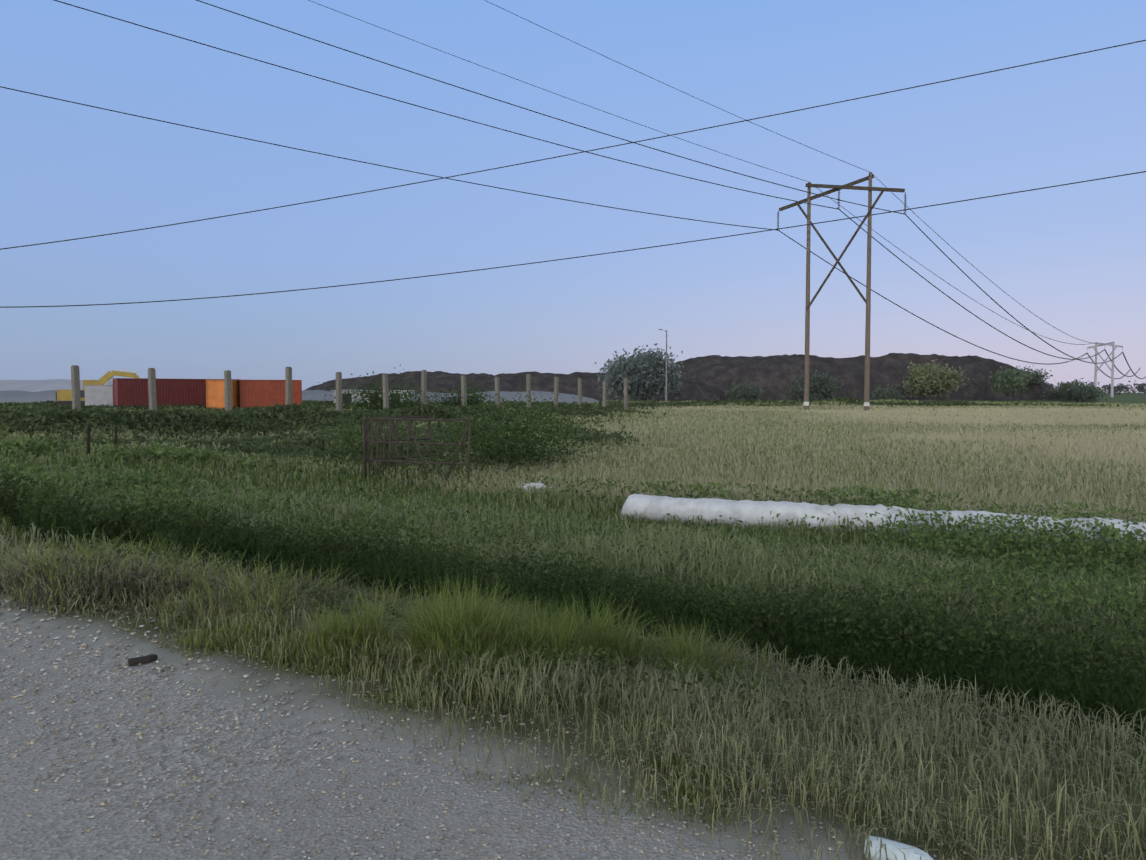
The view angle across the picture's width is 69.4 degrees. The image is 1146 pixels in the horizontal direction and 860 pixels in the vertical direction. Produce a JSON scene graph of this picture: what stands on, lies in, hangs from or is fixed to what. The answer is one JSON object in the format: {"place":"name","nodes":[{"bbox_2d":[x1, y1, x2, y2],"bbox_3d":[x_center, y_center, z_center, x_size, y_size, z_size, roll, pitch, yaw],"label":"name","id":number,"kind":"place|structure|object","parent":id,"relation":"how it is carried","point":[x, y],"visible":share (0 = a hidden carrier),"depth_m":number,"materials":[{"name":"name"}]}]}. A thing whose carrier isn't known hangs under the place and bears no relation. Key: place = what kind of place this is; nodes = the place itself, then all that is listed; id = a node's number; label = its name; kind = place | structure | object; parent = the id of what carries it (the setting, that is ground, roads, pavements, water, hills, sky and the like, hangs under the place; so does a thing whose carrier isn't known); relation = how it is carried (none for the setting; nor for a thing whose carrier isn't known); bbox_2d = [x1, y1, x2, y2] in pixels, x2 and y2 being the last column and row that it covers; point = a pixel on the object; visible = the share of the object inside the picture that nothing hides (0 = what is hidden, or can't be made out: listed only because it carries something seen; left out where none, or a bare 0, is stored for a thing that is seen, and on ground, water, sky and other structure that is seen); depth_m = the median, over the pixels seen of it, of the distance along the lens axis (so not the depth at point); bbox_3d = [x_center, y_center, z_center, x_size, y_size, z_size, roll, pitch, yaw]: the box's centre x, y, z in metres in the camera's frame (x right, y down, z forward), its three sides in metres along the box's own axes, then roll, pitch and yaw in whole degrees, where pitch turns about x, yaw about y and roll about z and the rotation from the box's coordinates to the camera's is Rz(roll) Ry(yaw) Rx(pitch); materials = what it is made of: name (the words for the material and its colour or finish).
{"place":"outdoors","nodes":[
{"label":"outdoors","id":0,"kind":"place"},
{"bbox_2d":[0,379,112,391],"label":"warehouse roof","id":1,"kind":"structure","parent":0,"point":[36,385],"depth_m":301.38,"materials":[{"name":"grey metal"}]},
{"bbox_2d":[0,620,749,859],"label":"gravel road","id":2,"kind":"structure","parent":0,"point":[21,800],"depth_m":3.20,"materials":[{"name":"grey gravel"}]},
{"bbox_2d":[127,654,157,665],"bbox_3d":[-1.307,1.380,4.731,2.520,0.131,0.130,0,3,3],"label":"debris","id":3,"kind":"object","parent":2,"relation":"on","point":[143,659],"visible":0.67,"depth_m":4.77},
{"bbox_2d":[0,393,1145,859],"bbox_3d":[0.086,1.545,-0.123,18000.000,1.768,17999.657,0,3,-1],"label":"ground","id":4,"kind":"structure","parent":0,"point":[336,707],"depth_m":3.76,"materials":[{"name":"grey gravel"}]},
{"bbox_2d":[71,365,80,409],"bbox_3d":[-24.767,-1.327,41.294,0.382,3.791,0.359,2,3,36],"label":"fence post","id":5,"kind":"object","parent":4,"relation":"on","point":[75,383],"visible":0.54,"depth_m":41.12,"materials":[{"name":"concrete"}]},
{"bbox_2d":[80,385,113,406],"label":"site cabin","id":6,"kind":"object","parent":4,"relation":"on","point":[97,395],"visible":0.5,"depth_m":88.92,"materials":[{"name":"metal"}]},
{"bbox_2d":[54,369,139,404],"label":"excavator","id":7,"kind":"object","parent":4,"relation":"on","point":[63,397],"visible":0.4,"depth_m":100.28,"materials":[{"name":"paint"}]},
{"bbox_2d":[148,368,156,411],"bbox_3d":[-22.596,-1.537,44.488,0.449,3.594,0.333,2,3,36],"label":"fence post","id":8,"kind":"object","parent":4,"relation":"on","point":[152,388],"visible":0.5,"depth_m":44.38,"materials":[{"name":"concrete"}]},
{"bbox_2d":[113,378,240,406],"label":"shipping container","id":9,"kind":"object","parent":4,"relation":"on","point":[132,391],"visible":0.54,"depth_m":87.07,"materials":[{"name":"metal"}]},
{"bbox_2d":[206,380,238,408],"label":"shipping container","id":10,"kind":"object","parent":4,"relation":"on","point":[215,397],"visible":0.65,"depth_m":82.86,"materials":[{"name":"metal"}]},
{"bbox_2d":[0,389,446,402],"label":"green berm behind containers","id":11,"kind":"object","parent":4,"relation":"on","point":[18,396],"visible":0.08,"depth_m":133.32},
{"bbox_2d":[224,370,231,410],"bbox_3d":[-20.031,-1.661,48.056,0.411,3.606,0.357,2,3,36],"label":"fence post","id":12,"kind":"object","parent":4,"relation":"on","point":[227,390],"visible":0.54,"depth_m":47.97,"materials":[{"name":"concrete"}]},
{"bbox_2d":[238,380,301,407],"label":"shipping container","id":13,"kind":"object","parent":4,"relation":"on","point":[258,393],"visible":0.62,"depth_m":85.57,"materials":[{"name":"metal"}]},
{"bbox_2d":[87,417,484,455],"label":"dark stakes","id":14,"kind":"object","parent":4,"relation":"on","point":[88,438],"visible":0.4,"depth_m":24.95,"materials":[{"name":"brown wood"}]},
{"bbox_2d":[285,367,291,405],"bbox_3d":[-17.639,-2.034,51.305,0.358,3.765,0.357,2,3,36],"label":"fence post","id":15,"kind":"object","parent":4,"relation":"on","point":[288,384],"visible":0.6,"depth_m":51.19,"materials":[{"name":"concrete"}]},
{"bbox_2d":[336,372,341,410],"bbox_3d":[-15.417,-1.961,54.442,0.347,3.710,0.334,2,3,36],"label":"fence post","id":16,"kind":"object","parent":4,"relation":"on","point":[338,391],"visible":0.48,"depth_m":54.31,"materials":[{"name":"concrete"}]},
{"bbox_2d":[305,404,435,461],"bbox_3d":[-5.463,0.242,22.073,3.828,1.917,3.352,0,3,-1],"label":"bush","id":17,"kind":"object","parent":4,"relation":"on","point":[355,447],"visible":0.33,"depth_m":21.80,"materials":[{"name":"green plant"}]},
{"bbox_2d":[331,390,412,403],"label":"shed","id":18,"kind":"structure","parent":4,"relation":"on","point":[359,396],"depth_m":109.17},
{"bbox_2d":[318,364,443,411],"bbox_3d":[-13.990,-2.854,61.671,9.196,4.166,8.953,0,3,-1],"label":"bush","id":19,"kind":"object","parent":4,"relation":"on","point":[378,392],"visible":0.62,"depth_m":60.81,"materials":[{"name":"green plant"}]},
{"bbox_2d":[382,373,388,408],"bbox_3d":[-13.055,-2.085,57.788,0.345,3.719,0.364,2,3,36],"label":"fence post","id":20,"kind":"object","parent":4,"relation":"on","point":[385,390],"visible":0.56,"depth_m":57.63,"materials":[{"name":"concrete"}]},
{"bbox_2d":[362,416,470,483],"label":"gate","id":21,"kind":"structure","parent":4,"relation":"on","point":[384,441],"depth_m":18.75,"materials":[{"name":"metal"}]},
{"bbox_2d":[421,370,426,405],"bbox_3d":[-10.948,-2.514,60.741,0.357,3.785,0.395,2,3,36],"label":"fence post","id":22,"kind":"object","parent":4,"relation":"on","point":[424,385],"visible":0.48,"depth_m":60.64,"materials":[{"name":"concrete"}]},
{"bbox_2d":[302,391,598,402],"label":"gravel bank","id":23,"kind":"object","parent":4,"relation":"on","point":[566,398],"visible":0.25,"depth_m":131.06,"materials":[{"name":"grey gravel"}]},
{"bbox_2d":[461,375,466,405],"bbox_3d":[-8.450,-2.440,64.268,0.368,3.668,0.338,2,3,36],"label":"fence post","id":24,"kind":"object","parent":4,"relation":"on","point":[463,389],"visible":0.46,"depth_m":64.13,"materials":[{"name":"concrete"}]},
{"bbox_2d":[429,379,504,406],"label":"bush","id":25,"kind":"object","parent":4,"relation":"on","point":[472,400],"visible":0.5,"depth_m":69.47,"materials":[{"name":"green plant"}]},
{"bbox_2d":[495,377,499,405],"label":"fence post","id":26,"kind":"object","parent":4,"relation":"on","point":[497,388],"visible":0.5,"depth_m":67.36,"materials":[{"name":"concrete"}]},
{"bbox_2d":[419,373,598,473],"bbox_3d":[-1.666,-0.154,21.598,4.743,2.665,5.091,0,3,-1],"label":"bush","id":27,"kind":"object","parent":4,"relation":"on","point":[512,451],"visible":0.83,"depth_m":21.00,"materials":[{"name":"green plant"}]},
{"bbox_2d":[305,371,728,401],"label":"soil mound","id":28,"kind":"object","parent":4,"relation":"on","point":[516,382],"visible":0.4,"depth_m":185.91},
{"bbox_2d":[526,374,530,407],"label":"fence post","id":29,"kind":"object","parent":4,"relation":"on","point":[528,382],"visible":0.71,"depth_m":70.69,"materials":[{"name":"concrete"}]},
{"bbox_2d":[519,483,551,492],"bbox_3d":[-0.755,1.205,16.646,0.655,0.277,0.648,1,3,14],"label":"plastic bag","id":30,"kind":"object","parent":4,"relation":"on","point":[538,486],"visible":0.33,"depth_m":16.49,"materials":[{"name":"white plastic"}]},
{"bbox_2d":[554,376,558,405],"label":"fence post","id":31,"kind":"object","parent":4,"relation":"on","point":[556,381],"visible":0.52,"depth_m":73.81,"materials":[{"name":"concrete"}]},
{"bbox_2d":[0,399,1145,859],"bbox_3d":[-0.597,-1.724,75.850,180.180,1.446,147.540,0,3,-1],"label":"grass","id":32,"kind":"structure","parent":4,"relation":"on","point":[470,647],"depth_m":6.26,"materials":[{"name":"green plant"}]},
{"bbox_2d":[0,395,1145,740],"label":"weed leaves","id":33,"kind":"object","parent":4,"relation":"on","point":[40,415],"visible":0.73,"depth_m":9.27,"materials":[{"name":"green plant"}]},
{"bbox_2d":[0,590,1145,859],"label":"loose stones","id":34,"kind":"object","parent":4,"relation":"on","point":[176,720],"visible":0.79,"depth_m":3.48,"materials":[{"name":"grey gravel"}]},
{"bbox_2d":[578,378,581,404],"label":"fence post","id":35,"kind":"object","parent":4,"relation":"on","point":[579,390],"visible":0.48,"depth_m":76.87,"materials":[{"name":"concrete"}]},
{"bbox_2d":[602,380,606,406],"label":"fence post","id":36,"kind":"object","parent":4,"relation":"on","point":[604,402],"visible":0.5,"depth_m":80.20,"materials":[{"name":"concrete"}]},
{"bbox_2d":[624,378,627,408],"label":"fence post","id":37,"kind":"object","parent":4,"relation":"on","point":[625,393],"visible":0.83,"depth_m":83.50,"materials":[{"name":"concrete"}]},
{"bbox_2d":[595,343,685,401],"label":"silver willow tree","id":38,"kind":"object","parent":4,"relation":"on","point":[644,374],"visible":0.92,"depth_m":146.46,"materials":[{"name":"plant"}]},
{"bbox_2d":[659,329,666,401],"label":"yard light pole","id":39,"kind":"object","parent":4,"relation":"on","point":[666,369],"visible":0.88,"depth_m":139.84,"materials":[{"name":"grey metal"}]},
{"bbox_2d":[570,387,820,400],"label":"old leaning posts","id":40,"kind":"object","parent":4,"relation":"on","point":[718,394],"visible":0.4,"depth_m":151.42,"materials":[{"name":"brown wood"}]},
{"bbox_2d":[725,380,764,400],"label":"bush","id":41,"kind":"object","parent":4,"relation":"on","point":[749,392],"visible":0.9,"depth_m":158.78,"materials":[{"name":"green plant"}]},
{"bbox_2d":[784,369,844,400],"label":"bush","id":42,"kind":"object","parent":4,"relation":"on","point":[825,383],"visible":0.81,"depth_m":166.66,"materials":[{"name":"green plant"}]},
{"bbox_2d":[777,172,906,410],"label":"transmission tower","id":43,"kind":"structure","parent":4,"relation":"on","point":[870,189],"depth_m":84.11,"materials":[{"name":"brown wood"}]},
{"bbox_2d":[670,353,1053,400],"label":"soil mound","id":44,"kind":"object","parent":4,"relation":"on","point":[771,376],"visible":0.46,"depth_m":202.43,"materials":[{"name":"brown soil"}]},
{"bbox_2d":[1014,364,1054,383],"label":"bush","id":45,"kind":"object","parent":44,"relation":"on","point":[1037,378],"visible":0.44,"depth_m":205.09,"materials":[{"name":"green plant"}]},
{"bbox_2d":[619,494,1145,553],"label":"white wrapped roll","id":46,"kind":"object","parent":4,"relation":"on","point":[654,507],"visible":0.46,"depth_m":12.02,"materials":[{"name":"plastic"}]},
{"bbox_2d":[870,384,905,400],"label":"bush","id":47,"kind":"object","parent":4,"relation":"on","point":[885,393],"visible":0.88,"depth_m":175.42,"materials":[{"name":"green plant"}]},
{"bbox_2d":[864,835,933,859],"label":"plastic bottle","id":48,"kind":"object","parent":4,"relation":"on","point":[908,852],"visible":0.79,"depth_m":2.70,"materials":[{"name":"white plastic"}]},
{"bbox_2d":[896,359,968,399],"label":"bush","id":49,"kind":"object","parent":4,"relation":"on","point":[929,380],"visible":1,"depth_m":180.57,"materials":[{"name":"green plant"}]},
{"bbox_2d":[988,366,1032,400],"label":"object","id":50,"kind":"object","parent":4,"relation":"on","point":[1010,382],"visible":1,"depth_m":179.55,"materials":[{"name":"green plant"}]},
{"bbox_2d":[1040,383,1081,400],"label":"bush","id":51,"kind":"object","parent":4,"relation":"on","point":[1053,396],"visible":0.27,"depth_m":203.56,"materials":[{"name":"green plant"}]},
{"bbox_2d":[1053,378,1106,401],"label":"bush","id":52,"kind":"object","parent":4,"relation":"on","point":[1073,391],"visible":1,"depth_m":185.75,"materials":[{"name":"green plant"}]},
{"bbox_2d":[1046,380,1145,394],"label":"treeline","id":53,"kind":"object","parent":4,"relation":"on","point":[1140,388],"visible":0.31,"depth_m":572.07,"materials":[{"name":"green plant"}]},
{"bbox_2d":[1087,342,1122,396],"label":"transmission tower","id":54,"kind":"structure","parent":4,"relation":"on","point":[1112,370],"depth_m":360.90,"materials":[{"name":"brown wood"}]},
{"bbox_2d":[0,0,1145,378],"bbox_3d":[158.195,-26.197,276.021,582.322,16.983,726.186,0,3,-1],"label":"power lines","id":55,"kind":"object","parent":54,"relation":"attached to","point":[606,206],"visible":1,"depth_m":44.83,"materials":[{"name":"grey metal"}]},
{"bbox_2d":[0,0,1145,392],"label":"sky","id":56,"kind":"structure","parent":0,"point":[1072,255],"materials":[{"name":"blue"}]}
]}

